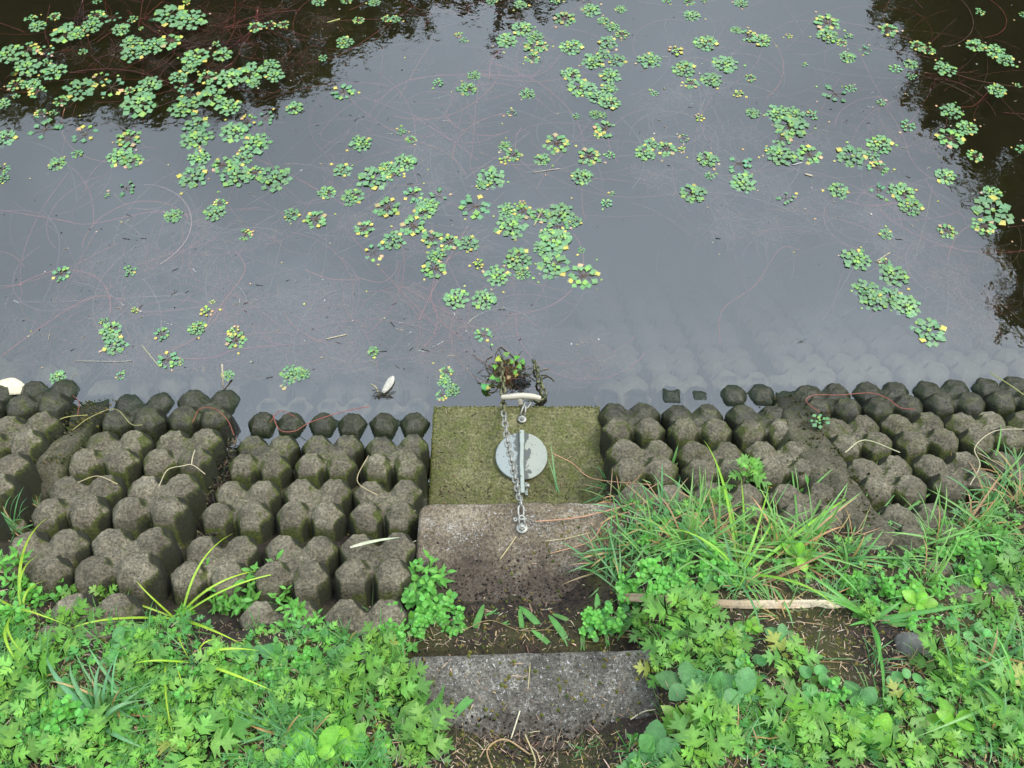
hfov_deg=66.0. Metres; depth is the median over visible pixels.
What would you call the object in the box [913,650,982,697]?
mugwort
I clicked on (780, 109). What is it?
water chestnut
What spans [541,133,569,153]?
water chestnut
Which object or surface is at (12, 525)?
grass tuft
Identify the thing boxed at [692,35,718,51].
water chestnut
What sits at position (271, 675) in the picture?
oval leaved weed
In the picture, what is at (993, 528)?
lance leaved weed
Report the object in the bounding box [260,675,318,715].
mugwort
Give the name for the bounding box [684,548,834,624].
grass tuft
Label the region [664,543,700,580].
lance leaved weed
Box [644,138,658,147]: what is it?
water chestnut
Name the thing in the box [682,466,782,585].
grass tuft
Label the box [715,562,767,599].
grass tuft
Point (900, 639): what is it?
stone
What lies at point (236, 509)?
revetment block
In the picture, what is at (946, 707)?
broadleaf weed
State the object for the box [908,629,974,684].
mugwort
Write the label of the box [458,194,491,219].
water chestnut
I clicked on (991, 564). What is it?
mugwort
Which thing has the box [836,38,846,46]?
water chestnut
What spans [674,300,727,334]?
revetment block
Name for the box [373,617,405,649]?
oval leaved weed
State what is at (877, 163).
water chestnut
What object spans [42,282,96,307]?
revetment block
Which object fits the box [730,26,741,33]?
water chestnut
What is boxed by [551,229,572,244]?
water chestnut
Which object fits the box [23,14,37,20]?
water chestnut
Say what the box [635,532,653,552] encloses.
lance leaved weed
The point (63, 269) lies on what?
water chestnut
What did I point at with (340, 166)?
water chestnut
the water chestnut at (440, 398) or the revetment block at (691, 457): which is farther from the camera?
the water chestnut at (440, 398)
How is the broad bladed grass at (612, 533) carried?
on the ground at (642, 236)
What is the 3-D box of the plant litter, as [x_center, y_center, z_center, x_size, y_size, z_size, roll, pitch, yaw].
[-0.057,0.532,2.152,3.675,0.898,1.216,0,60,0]
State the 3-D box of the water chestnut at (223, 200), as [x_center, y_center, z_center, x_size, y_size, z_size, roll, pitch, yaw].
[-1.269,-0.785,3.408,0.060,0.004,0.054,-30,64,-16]
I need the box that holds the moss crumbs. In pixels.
[35,394,889,767]
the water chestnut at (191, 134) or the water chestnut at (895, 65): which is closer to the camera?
the water chestnut at (191, 134)
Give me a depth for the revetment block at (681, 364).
3.15 m
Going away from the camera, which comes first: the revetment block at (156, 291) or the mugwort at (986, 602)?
the mugwort at (986, 602)
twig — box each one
[72,409,139,429]
[990,372,1023,394]
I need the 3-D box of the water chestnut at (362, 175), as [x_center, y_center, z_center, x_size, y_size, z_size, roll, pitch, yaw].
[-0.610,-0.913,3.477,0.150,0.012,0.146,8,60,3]
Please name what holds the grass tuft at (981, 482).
on the ground at (642, 236)
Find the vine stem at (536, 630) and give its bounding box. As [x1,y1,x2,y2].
[464,620,644,642]
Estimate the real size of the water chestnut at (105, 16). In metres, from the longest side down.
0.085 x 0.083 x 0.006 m
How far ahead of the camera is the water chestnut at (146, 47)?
3.92 m
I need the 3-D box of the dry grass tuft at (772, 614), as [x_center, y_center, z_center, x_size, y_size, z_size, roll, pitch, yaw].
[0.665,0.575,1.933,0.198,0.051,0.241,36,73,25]
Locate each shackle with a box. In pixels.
[513,514,526,525]
[520,405,526,415]
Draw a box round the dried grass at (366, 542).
[350,537,400,547]
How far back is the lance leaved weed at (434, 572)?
2.19 m
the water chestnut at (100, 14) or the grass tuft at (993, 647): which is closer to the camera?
the grass tuft at (993, 647)
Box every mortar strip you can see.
[36,378,128,502]
[767,374,905,548]
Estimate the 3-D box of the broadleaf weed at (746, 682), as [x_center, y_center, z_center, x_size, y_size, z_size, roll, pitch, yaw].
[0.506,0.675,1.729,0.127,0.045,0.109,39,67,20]
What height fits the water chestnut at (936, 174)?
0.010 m
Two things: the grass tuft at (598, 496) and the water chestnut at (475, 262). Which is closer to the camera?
the grass tuft at (598, 496)
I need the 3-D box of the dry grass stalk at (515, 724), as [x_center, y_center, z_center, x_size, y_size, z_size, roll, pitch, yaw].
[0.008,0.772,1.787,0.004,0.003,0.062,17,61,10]
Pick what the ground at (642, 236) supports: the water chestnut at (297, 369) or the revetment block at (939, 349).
the revetment block at (939, 349)
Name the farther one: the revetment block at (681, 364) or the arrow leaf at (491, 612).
the revetment block at (681, 364)
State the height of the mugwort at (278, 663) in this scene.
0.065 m
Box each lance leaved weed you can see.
[0,538,32,591]
[6,573,37,593]
[172,602,195,617]
[206,557,215,600]
[207,588,235,615]
[228,570,261,616]
[241,549,283,603]
[271,585,291,604]
[274,597,306,631]
[292,609,326,642]
[404,549,455,603]
[429,612,439,624]
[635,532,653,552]
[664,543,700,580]
[692,535,725,564]
[799,474,808,491]
[835,570,857,588]
[924,574,955,599]
[950,522,982,549]
[985,523,1009,535]
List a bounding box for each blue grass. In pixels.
[46,651,153,748]
[548,447,559,492]
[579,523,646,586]
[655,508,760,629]
[790,681,849,766]
[791,471,836,539]
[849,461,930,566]
[849,601,978,702]
[914,595,1023,737]
[991,447,1023,499]
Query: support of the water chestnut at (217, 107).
on the water
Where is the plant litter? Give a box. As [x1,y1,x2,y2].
[0,459,1023,767]
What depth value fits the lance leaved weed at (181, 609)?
2.09 m
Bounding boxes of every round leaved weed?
[22,728,49,754]
[59,676,79,698]
[100,649,126,669]
[135,642,160,663]
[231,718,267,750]
[249,659,275,680]
[587,615,613,641]
[600,600,628,622]
[733,653,768,678]
[799,664,842,699]
[801,691,826,709]
[807,672,837,701]
[835,733,871,757]
[882,676,909,704]
[891,668,932,701]
[910,685,938,712]
[963,622,998,656]
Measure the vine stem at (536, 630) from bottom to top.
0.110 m
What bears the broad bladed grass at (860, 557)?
on the ground at (642, 236)
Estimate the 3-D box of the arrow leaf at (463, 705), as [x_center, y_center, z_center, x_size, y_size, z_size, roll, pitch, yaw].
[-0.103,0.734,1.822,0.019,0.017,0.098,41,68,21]
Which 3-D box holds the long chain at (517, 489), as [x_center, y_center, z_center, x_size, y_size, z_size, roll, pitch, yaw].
[-0.015,0.120,2.704,0.040,0.464,0.875,-4,60,-2]
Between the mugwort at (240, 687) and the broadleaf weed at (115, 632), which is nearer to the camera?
the mugwort at (240, 687)
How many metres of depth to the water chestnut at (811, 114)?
3.68 m
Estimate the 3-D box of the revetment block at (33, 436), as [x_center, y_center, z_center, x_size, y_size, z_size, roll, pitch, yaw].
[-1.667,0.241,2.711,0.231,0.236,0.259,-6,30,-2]
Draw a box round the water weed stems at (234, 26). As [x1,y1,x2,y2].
[0,0,1023,390]
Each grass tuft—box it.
[1,488,32,542]
[11,624,72,693]
[47,667,149,728]
[52,648,168,734]
[124,696,179,752]
[223,685,321,766]
[268,704,338,755]
[316,615,364,646]
[562,528,629,596]
[569,734,601,759]
[576,511,657,584]
[581,467,656,503]
[582,464,606,503]
[593,480,658,536]
[594,525,619,546]
[603,528,675,568]
[606,510,657,563]
[607,498,697,562]
[615,499,682,548]
[623,473,753,588]
[624,464,702,520]
[642,512,719,558]
[650,488,738,568]
[657,495,771,583]
[660,466,744,525]
[677,482,755,538]
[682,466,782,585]
[684,506,737,559]
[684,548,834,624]
[705,705,774,763]
[711,485,834,599]
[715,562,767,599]
[717,517,807,593]
[719,527,795,605]
[735,499,803,564]
[742,483,866,593]
[745,701,800,758]
[746,580,825,625]
[751,483,814,531]
[760,465,831,496]
[764,476,859,580]
[773,621,852,680]
[782,520,862,582]
[801,525,883,577]
[816,571,860,615]
[822,505,875,541]
[858,637,909,674]
[886,474,1011,542]
[888,517,947,530]
[888,524,984,600]
[888,631,945,685]
[892,484,940,550]
[909,488,988,565]
[921,503,997,576]
[925,493,996,546]
[928,489,1023,550]
[930,634,1023,739]
[937,612,1023,686]
[940,491,1017,541]
[947,462,1023,525]
[947,487,1023,544]
[961,690,1023,767]
[971,453,1023,509]
[972,430,1000,476]
[974,457,1023,509]
[974,481,1023,545]
[983,472,1023,508]
[989,442,1023,483]
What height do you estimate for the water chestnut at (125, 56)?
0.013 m
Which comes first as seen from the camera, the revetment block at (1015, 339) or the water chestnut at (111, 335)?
the water chestnut at (111, 335)
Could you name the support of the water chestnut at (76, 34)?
on the water
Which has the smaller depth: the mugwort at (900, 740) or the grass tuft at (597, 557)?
the mugwort at (900, 740)
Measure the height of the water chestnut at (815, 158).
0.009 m
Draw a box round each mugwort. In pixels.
[0,626,60,692]
[0,653,53,719]
[0,722,55,767]
[8,674,70,729]
[34,728,100,767]
[35,623,87,672]
[55,596,105,636]
[58,583,76,598]
[62,702,147,767]
[88,584,117,603]
[113,639,186,695]
[129,626,160,649]
[141,666,187,712]
[145,702,194,745]
[156,704,254,767]
[177,659,237,716]
[191,634,251,681]
[213,670,257,710]
[218,700,257,739]
[221,695,257,729]
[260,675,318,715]
[266,659,292,675]
[281,661,345,721]
[310,650,381,713]
[316,677,380,734]
[331,642,385,689]
[355,620,396,668]
[370,662,441,724]
[373,636,402,674]
[375,643,430,705]
[387,713,451,767]
[390,701,455,755]
[628,606,651,642]
[633,653,670,689]
[638,584,715,643]
[639,630,693,669]
[660,710,734,767]
[661,679,732,737]
[673,580,729,624]
[677,621,728,670]
[684,691,750,756]
[692,620,754,673]
[703,485,732,506]
[724,454,771,500]
[742,679,819,746]
[747,672,784,714]
[761,629,829,688]
[764,702,821,753]
[775,716,833,767]
[809,696,868,767]
[851,597,880,624]
[871,721,929,767]
[883,678,929,730]
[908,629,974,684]
[910,722,975,767]
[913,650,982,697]
[941,651,981,687]
[951,692,1018,742]
[967,544,1023,590]
[970,591,1023,625]
[973,661,1023,723]
[998,709,1023,767]
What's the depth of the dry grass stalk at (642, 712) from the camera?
1.80 m
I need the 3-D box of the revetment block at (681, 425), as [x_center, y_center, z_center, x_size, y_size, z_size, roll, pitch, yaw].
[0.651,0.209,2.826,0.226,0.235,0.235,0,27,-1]
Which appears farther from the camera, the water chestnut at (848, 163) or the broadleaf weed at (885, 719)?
the water chestnut at (848, 163)
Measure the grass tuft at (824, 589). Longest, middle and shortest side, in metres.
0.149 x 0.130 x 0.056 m
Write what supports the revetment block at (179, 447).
on the ground at (642, 236)
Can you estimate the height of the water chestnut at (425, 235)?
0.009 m
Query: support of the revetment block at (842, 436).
on the ground at (642, 236)
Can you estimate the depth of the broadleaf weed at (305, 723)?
1.67 m
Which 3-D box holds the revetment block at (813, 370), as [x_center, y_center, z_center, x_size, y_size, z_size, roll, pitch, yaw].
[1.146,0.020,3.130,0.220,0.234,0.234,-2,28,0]
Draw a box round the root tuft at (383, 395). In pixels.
[372,387,395,398]
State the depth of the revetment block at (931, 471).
2.44 m
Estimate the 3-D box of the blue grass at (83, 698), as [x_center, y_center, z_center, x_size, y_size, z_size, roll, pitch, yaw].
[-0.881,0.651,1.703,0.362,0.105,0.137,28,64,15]
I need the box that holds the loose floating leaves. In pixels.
[1,1,1023,389]
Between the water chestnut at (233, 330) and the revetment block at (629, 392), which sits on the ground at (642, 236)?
the revetment block at (629, 392)
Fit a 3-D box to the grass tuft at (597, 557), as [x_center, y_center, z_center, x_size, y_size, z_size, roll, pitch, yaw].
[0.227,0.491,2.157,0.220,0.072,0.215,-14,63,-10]
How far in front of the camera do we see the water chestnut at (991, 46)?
3.90 m
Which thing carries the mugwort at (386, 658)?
on the ground at (642, 236)
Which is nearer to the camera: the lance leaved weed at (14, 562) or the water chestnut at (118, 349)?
the lance leaved weed at (14, 562)
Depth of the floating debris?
3.27 m
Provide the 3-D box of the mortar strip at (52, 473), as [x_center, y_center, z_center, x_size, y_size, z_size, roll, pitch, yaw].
[-1.539,0.220,2.810,0.188,0.407,0.682,-3,60,-2]
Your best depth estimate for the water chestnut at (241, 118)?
3.66 m
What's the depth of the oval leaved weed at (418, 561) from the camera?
2.24 m
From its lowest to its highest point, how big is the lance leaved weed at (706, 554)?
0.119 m
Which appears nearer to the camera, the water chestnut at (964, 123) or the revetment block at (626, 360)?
the revetment block at (626, 360)
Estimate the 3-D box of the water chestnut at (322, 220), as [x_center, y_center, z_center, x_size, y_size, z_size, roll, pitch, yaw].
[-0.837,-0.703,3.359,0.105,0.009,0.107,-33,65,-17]
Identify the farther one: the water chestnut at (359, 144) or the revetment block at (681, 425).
the water chestnut at (359, 144)
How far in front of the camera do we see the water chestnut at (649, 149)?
3.55 m
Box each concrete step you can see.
[402,650,658,755]
[416,503,624,605]
[428,406,603,504]
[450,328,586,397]
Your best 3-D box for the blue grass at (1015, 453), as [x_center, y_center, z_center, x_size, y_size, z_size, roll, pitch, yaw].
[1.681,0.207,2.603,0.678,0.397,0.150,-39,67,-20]
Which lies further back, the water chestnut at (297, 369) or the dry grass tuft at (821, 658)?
the water chestnut at (297, 369)
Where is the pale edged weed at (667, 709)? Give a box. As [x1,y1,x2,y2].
[661,702,696,734]
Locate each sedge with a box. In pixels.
[0,518,68,656]
[70,536,270,734]
[135,639,269,689]
[675,442,845,609]
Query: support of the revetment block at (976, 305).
on the ground at (642, 236)
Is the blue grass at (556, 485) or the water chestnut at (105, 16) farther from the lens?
the water chestnut at (105, 16)
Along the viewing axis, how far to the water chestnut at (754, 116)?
3.68 m
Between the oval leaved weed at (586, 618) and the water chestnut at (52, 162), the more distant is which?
the water chestnut at (52, 162)
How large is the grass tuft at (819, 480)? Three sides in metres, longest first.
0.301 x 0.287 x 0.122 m
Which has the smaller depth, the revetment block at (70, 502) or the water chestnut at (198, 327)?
the revetment block at (70, 502)
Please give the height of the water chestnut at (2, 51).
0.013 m
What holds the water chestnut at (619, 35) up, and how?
on the water
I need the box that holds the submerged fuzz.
[0,3,1021,395]
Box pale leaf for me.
[0,378,24,394]
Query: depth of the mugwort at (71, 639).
1.84 m
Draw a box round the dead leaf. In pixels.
[381,376,394,392]
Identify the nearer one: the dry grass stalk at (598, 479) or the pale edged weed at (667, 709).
the pale edged weed at (667, 709)
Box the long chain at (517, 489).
[498,348,524,517]
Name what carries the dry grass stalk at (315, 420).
on the revetment block at (332, 429)
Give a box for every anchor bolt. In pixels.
[516,522,527,533]
[518,415,525,422]
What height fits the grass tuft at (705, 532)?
0.133 m
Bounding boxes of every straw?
[77,476,116,483]
[88,360,130,361]
[105,296,141,332]
[141,345,158,366]
[159,464,204,485]
[357,455,376,494]
[845,440,899,452]
[970,429,1023,484]
[977,452,1019,479]
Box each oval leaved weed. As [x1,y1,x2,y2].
[0,583,48,611]
[0,600,31,629]
[15,699,72,751]
[45,578,72,600]
[50,694,98,749]
[116,702,142,719]
[149,686,194,737]
[154,646,175,668]
[177,663,208,689]
[218,660,240,685]
[244,671,277,698]
[292,645,316,677]
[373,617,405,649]
[387,601,424,636]
[401,590,433,624]
[404,574,443,614]
[410,612,434,639]
[411,558,421,581]
[416,589,457,613]
[433,595,464,625]
[439,613,468,637]
[578,606,602,637]
[591,602,626,634]
[613,572,640,605]
[615,584,649,628]
[634,556,672,583]
[644,576,669,607]
[664,573,688,592]
[697,555,735,585]
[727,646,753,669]
[815,676,851,711]
[845,571,869,599]
[870,572,906,610]
[881,568,921,599]
[906,615,940,637]
[932,537,982,574]
[966,538,1000,558]
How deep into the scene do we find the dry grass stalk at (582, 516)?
2.29 m
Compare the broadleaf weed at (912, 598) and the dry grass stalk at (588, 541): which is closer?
the broadleaf weed at (912, 598)
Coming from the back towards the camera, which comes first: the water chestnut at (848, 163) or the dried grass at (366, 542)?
the water chestnut at (848, 163)
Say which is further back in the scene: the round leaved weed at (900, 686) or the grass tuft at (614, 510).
the grass tuft at (614, 510)
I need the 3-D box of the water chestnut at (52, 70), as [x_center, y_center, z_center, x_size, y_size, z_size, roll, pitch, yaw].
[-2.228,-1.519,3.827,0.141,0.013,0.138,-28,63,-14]
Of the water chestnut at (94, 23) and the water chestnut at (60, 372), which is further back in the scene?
the water chestnut at (94, 23)
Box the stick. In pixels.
[221,364,223,388]
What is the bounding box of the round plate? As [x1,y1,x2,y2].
[496,430,546,495]
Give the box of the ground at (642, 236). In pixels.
[0,0,1023,767]
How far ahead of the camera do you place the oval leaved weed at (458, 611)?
2.10 m
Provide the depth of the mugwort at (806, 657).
1.78 m
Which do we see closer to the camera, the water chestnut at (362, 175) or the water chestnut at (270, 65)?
the water chestnut at (362, 175)
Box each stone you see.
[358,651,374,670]
[894,632,938,662]
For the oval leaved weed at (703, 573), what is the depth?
2.04 m
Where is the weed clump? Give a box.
[472,347,553,392]
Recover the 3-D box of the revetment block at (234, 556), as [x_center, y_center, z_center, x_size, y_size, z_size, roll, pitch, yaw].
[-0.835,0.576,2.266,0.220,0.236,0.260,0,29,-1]
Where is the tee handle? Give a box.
[501,393,540,406]
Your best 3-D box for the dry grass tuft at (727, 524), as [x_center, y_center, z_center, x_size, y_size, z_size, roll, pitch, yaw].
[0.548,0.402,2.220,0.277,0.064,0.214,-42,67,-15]
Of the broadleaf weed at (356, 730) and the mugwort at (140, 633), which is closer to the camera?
the broadleaf weed at (356, 730)
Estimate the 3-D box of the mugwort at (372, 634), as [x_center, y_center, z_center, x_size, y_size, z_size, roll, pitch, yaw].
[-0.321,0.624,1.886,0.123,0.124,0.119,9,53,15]
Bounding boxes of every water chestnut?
[0,44,24,63]
[0,98,10,108]
[0,130,17,147]
[0,163,10,173]
[6,77,26,91]
[10,57,41,75]
[18,42,39,56]
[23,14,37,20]
[25,78,40,87]
[27,118,62,138]
[28,85,46,97]
[29,20,46,31]
[34,109,46,117]
[39,45,53,54]
[40,64,66,79]
[47,12,60,20]
[47,157,66,170]
[48,370,66,384]
[50,22,81,42]
[52,95,69,106]
[52,266,69,281]
[62,77,98,101]
[67,30,84,38]
[71,125,98,141]
[71,150,82,157]
[81,18,103,32]
[87,10,104,20]
[91,72,108,84]
[98,321,121,339]
[101,78,123,96]
[102,333,129,354]
[103,13,121,22]
[106,147,133,167]
[112,23,130,35]
[116,129,141,147]
[118,91,158,118]
[119,35,143,49]
[119,180,133,196]
[120,44,147,63]
[122,153,144,168]
[124,87,135,94]
[124,265,136,275]
[135,76,162,93]
[141,37,166,53]
[149,4,185,26]
[153,327,168,340]
[157,351,178,368]
[159,34,183,49]
[163,209,182,222]
[166,95,199,116]
[168,70,187,83]
[173,9,207,29]
[174,80,192,93]
[176,165,206,188]
[179,127,214,152]
[180,48,209,67]
[180,87,198,101]
[181,116,210,134]
[182,63,196,73]
[186,149,210,165]
[187,320,206,334]
[195,84,225,106]
[197,71,218,84]
[199,305,213,315]
[203,204,226,221]
[211,156,234,172]
[212,47,232,60]
[212,198,225,207]
[214,97,241,115]
[215,68,242,87]
[218,122,248,142]
[219,164,250,186]
[224,369,234,380]
[225,332,247,348]
[227,325,238,334]
[232,150,252,166]
[235,61,263,82]
[239,228,252,239]
[240,114,256,126]
[240,133,272,153]
[246,79,260,87]
[246,165,263,178]
[247,22,263,32]
[255,165,292,192]
[257,111,273,125]
[260,59,280,70]
[263,68,284,82]
[277,20,290,28]
[279,364,301,384]
[284,208,300,221]
[285,101,302,113]
[293,367,309,380]
[302,210,326,228]
[311,0,325,5]
[317,186,335,198]
[331,84,355,99]
[333,163,351,176]
[336,36,353,47]
[341,188,364,205]
[348,135,371,151]
[352,17,363,23]
[353,220,374,237]
[356,166,389,189]
[365,243,383,261]
[367,0,380,5]
[368,346,378,355]
[372,196,400,216]
[378,161,395,174]
[380,230,406,249]
[386,170,400,180]
[389,15,401,21]
[392,153,416,171]
[399,215,425,235]
[403,186,423,202]
[405,135,416,142]
[413,200,436,219]
[420,198,437,210]
[420,259,446,277]
[421,230,442,248]
[427,247,446,262]
[429,187,446,203]
[433,78,443,85]
[435,390,448,400]
[437,375,450,387]
[439,234,460,250]
[439,365,453,376]
[443,288,469,309]
[445,383,459,395]
[456,82,476,95]
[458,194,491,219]
[459,235,478,250]
[468,70,479,79]
[471,288,497,309]
[472,259,483,268]
[474,328,492,341]
[476,179,488,189]
[477,166,504,189]
[483,264,511,286]
[486,0,497,5]
[493,214,528,239]
[496,32,518,47]
[497,202,516,216]
[498,141,512,150]
[499,156,510,164]
[503,247,531,269]
[505,149,522,161]
[511,22,532,36]
[512,203,533,218]
[513,0,527,8]
[514,266,530,279]
[520,88,534,98]
[523,39,545,53]
[524,53,539,63]
[526,30,544,41]
[530,208,549,222]
[533,153,549,164]
[533,240,550,255]
[534,41,548,50]
[536,253,569,279]
[538,229,570,255]
[539,228,551,238]
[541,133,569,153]
[545,202,574,225]
[547,220,569,232]
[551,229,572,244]
[552,11,575,26]
[558,39,583,54]
[560,67,580,80]
[567,78,597,97]
[567,263,599,289]
[569,216,581,225]
[571,168,593,184]
[578,147,600,165]
[579,3,600,16]
[581,53,604,68]
[587,89,607,103]
[589,110,602,118]
[592,120,614,137]
[596,49,609,58]
[597,17,608,23]
[597,36,617,48]
[598,68,621,83]
[599,83,618,95]
[599,95,620,109]
[601,199,611,206]
[605,22,619,30]
[608,54,626,66]
[614,5,627,12]
[615,30,629,38]
[635,145,655,160]
[637,51,662,67]
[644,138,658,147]
[655,142,677,156]
[668,46,682,55]
[671,60,695,76]
[679,184,707,203]
[682,78,699,88]
[683,10,700,21]
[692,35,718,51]
[697,151,719,166]
[699,72,721,86]
[710,55,738,72]
[729,157,751,173]
[729,173,756,193]
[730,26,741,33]
[734,0,747,6]
[741,29,758,41]
[745,74,756,81]
[745,108,760,118]
[752,34,770,46]
[764,146,775,155]
[765,104,787,120]
[767,144,797,165]
[772,130,792,145]
[773,115,809,138]
[776,192,794,204]
[784,106,805,121]
[796,144,822,164]
[806,109,817,119]
[810,414,829,428]
[814,13,840,31]
[815,29,837,42]
[822,85,846,101]
[827,182,849,199]
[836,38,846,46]
[836,144,867,169]
[839,51,856,62]
[840,248,871,269]
[845,85,856,91]
[851,279,878,300]
[859,289,887,310]
[865,134,893,153]
[867,151,879,160]
[867,160,888,175]
[869,182,889,197]
[878,24,898,36]
[878,228,894,239]
[878,257,890,266]
[878,263,908,286]
[878,287,904,308]
[889,64,902,72]
[889,182,914,201]
[890,293,920,317]
[898,198,924,216]
[901,119,915,130]
[903,59,917,69]
[908,317,946,346]
[909,40,924,51]
[921,46,935,54]
[934,60,956,76]
[934,128,965,148]
[934,168,956,185]
[936,223,957,239]
[939,103,964,119]
[955,120,978,135]
[965,38,984,50]
[966,149,983,162]
[970,217,996,234]
[971,194,1014,224]
[981,185,1003,199]
[983,44,1005,57]
[987,84,1006,97]
[994,53,1014,65]
[1015,144,1023,152]
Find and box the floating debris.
[0,2,1008,386]
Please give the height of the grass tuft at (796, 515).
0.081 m
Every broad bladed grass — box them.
[584,498,628,547]
[672,446,678,482]
[745,504,833,566]
[799,569,922,626]
[815,531,882,576]
[923,617,1022,697]
[974,625,1022,756]
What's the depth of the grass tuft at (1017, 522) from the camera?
2.16 m
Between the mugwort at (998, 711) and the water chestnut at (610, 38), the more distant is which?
the water chestnut at (610, 38)
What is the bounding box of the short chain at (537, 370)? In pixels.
[523,349,546,408]
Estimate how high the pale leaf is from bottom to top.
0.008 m
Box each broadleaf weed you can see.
[108,625,144,651]
[238,642,262,661]
[260,643,296,666]
[265,729,303,767]
[286,725,354,767]
[293,716,313,731]
[298,697,341,720]
[326,643,345,661]
[338,723,367,762]
[625,719,678,766]
[655,660,703,700]
[695,669,725,698]
[720,667,770,711]
[733,616,763,634]
[764,623,794,652]
[781,533,816,571]
[843,680,890,714]
[847,707,900,759]
[899,580,937,616]
[919,697,974,738]
[956,567,989,590]
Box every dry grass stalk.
[192,407,233,434]
[272,406,368,431]
[486,738,529,767]
[500,536,515,558]
[510,710,520,738]
[525,734,535,767]
[535,502,635,521]
[545,532,589,541]
[550,512,628,553]
[552,453,650,484]
[630,709,655,719]
[806,393,914,412]
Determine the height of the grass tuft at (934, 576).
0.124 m
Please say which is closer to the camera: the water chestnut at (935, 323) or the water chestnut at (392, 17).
the water chestnut at (935, 323)
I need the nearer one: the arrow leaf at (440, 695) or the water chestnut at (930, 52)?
the arrow leaf at (440, 695)
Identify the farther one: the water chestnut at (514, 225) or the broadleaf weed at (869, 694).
the water chestnut at (514, 225)
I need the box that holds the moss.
[1,490,1023,767]
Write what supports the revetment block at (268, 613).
on the ground at (642, 236)
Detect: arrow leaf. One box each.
[437,685,443,704]
[452,695,474,717]
[472,604,483,628]
[484,608,499,615]
[518,609,523,627]
[519,606,540,624]
[531,630,549,644]
[549,615,569,645]
[553,613,568,620]
[580,634,584,649]
[595,593,599,609]
[604,632,609,647]
[617,614,633,640]
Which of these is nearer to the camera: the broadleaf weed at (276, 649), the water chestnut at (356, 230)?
the broadleaf weed at (276, 649)
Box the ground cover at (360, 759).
[0,471,1023,767]
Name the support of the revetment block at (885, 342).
on the ground at (642, 236)
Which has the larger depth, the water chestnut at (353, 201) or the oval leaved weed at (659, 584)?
the water chestnut at (353, 201)
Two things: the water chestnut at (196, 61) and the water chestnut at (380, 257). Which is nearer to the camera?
the water chestnut at (380, 257)
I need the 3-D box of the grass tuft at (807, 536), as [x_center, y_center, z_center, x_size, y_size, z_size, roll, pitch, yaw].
[0.779,0.398,2.106,0.372,0.150,0.354,14,52,10]
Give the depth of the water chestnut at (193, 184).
3.48 m
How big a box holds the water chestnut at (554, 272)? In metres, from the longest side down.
0.144 x 0.142 x 0.011 m
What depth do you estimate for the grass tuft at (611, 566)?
2.17 m
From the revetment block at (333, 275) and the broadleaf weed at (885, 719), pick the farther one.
the revetment block at (333, 275)
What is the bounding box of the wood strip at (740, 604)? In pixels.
[618,593,845,608]
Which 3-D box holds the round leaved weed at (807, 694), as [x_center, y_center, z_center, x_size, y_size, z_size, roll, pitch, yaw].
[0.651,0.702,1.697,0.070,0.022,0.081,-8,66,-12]
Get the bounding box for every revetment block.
[0,325,62,361]
[0,353,42,383]
[0,385,16,418]
[0,411,65,464]
[0,453,41,531]
[0,512,11,541]
[0,529,92,600]
[6,379,85,430]
[21,302,81,333]
[31,475,127,540]
[33,348,117,394]
[37,593,148,641]
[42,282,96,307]
[55,324,133,374]
[69,430,155,488]
[74,299,146,343]
[74,527,183,611]
[92,277,160,324]
[102,392,177,444]
[107,261,169,300]
[112,474,208,548]
[128,362,196,401]
[143,428,230,494]
[156,331,213,370]
[168,389,247,448]
[170,536,263,604]
[171,307,229,340]
[189,285,244,319]
[190,360,263,410]
[201,480,283,543]
[207,266,255,293]
[218,331,275,378]
[226,308,286,349]
[228,435,301,489]
[238,601,322,629]
[241,285,296,323]
[248,397,315,445]
[252,266,305,302]
[253,535,340,607]
[266,365,327,406]
[276,479,353,542]
[281,341,330,374]
[293,314,345,345]
[294,435,365,488]
[308,291,354,319]
[309,398,373,444]
[316,272,362,298]
[322,366,381,407]
[323,599,408,650]
[333,337,388,374]
[335,532,416,609]
[343,312,394,346]
[349,480,423,544]
[351,290,398,320]
[361,271,405,301]
[362,434,429,506]
[369,397,432,454]
[379,365,436,409]
[387,336,438,373]
[392,312,443,349]
[398,289,445,324]
[404,270,448,302]
[566,263,612,301]
[570,280,618,320]
[573,298,625,328]
[583,322,633,350]
[584,344,642,394]
[590,375,652,410]
[598,402,665,468]
[602,438,678,502]
[611,263,657,293]
[614,482,687,524]
[617,281,666,311]
[623,299,676,333]
[631,322,688,361]
[640,346,699,385]
[649,373,713,419]
[655,265,702,291]
[660,404,731,455]
[664,281,714,312]
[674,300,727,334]
[674,441,749,495]
[684,321,740,361]
[691,481,771,519]
[696,346,757,389]
[708,269,759,306]
[709,370,774,420]
[721,288,775,325]
[724,405,788,452]
[734,306,793,352]
[742,441,814,498]
[750,328,812,377]
[754,268,804,294]
[763,482,842,538]
[768,286,822,312]
[768,354,836,390]
[785,304,843,338]
[794,383,860,423]
[798,265,849,292]
[805,327,866,363]
[815,286,868,312]
[816,415,891,463]
[827,353,892,393]
[835,304,892,334]
[841,264,895,288]
[846,455,926,511]
[851,381,922,424]
[856,325,919,362]
[863,282,917,311]
[877,503,960,550]
[878,412,958,465]
[881,351,949,394]
[883,302,942,331]
[890,263,936,287]
[907,323,972,357]
[908,281,960,306]
[910,379,985,421]
[910,451,999,508]
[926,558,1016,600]
[932,299,995,330]
[936,349,1008,387]
[943,411,1023,459]
[960,321,1023,358]
[969,376,1023,419]
[980,450,1023,489]
[991,347,1023,378]
[1004,410,1023,431]
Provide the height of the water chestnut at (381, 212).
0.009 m

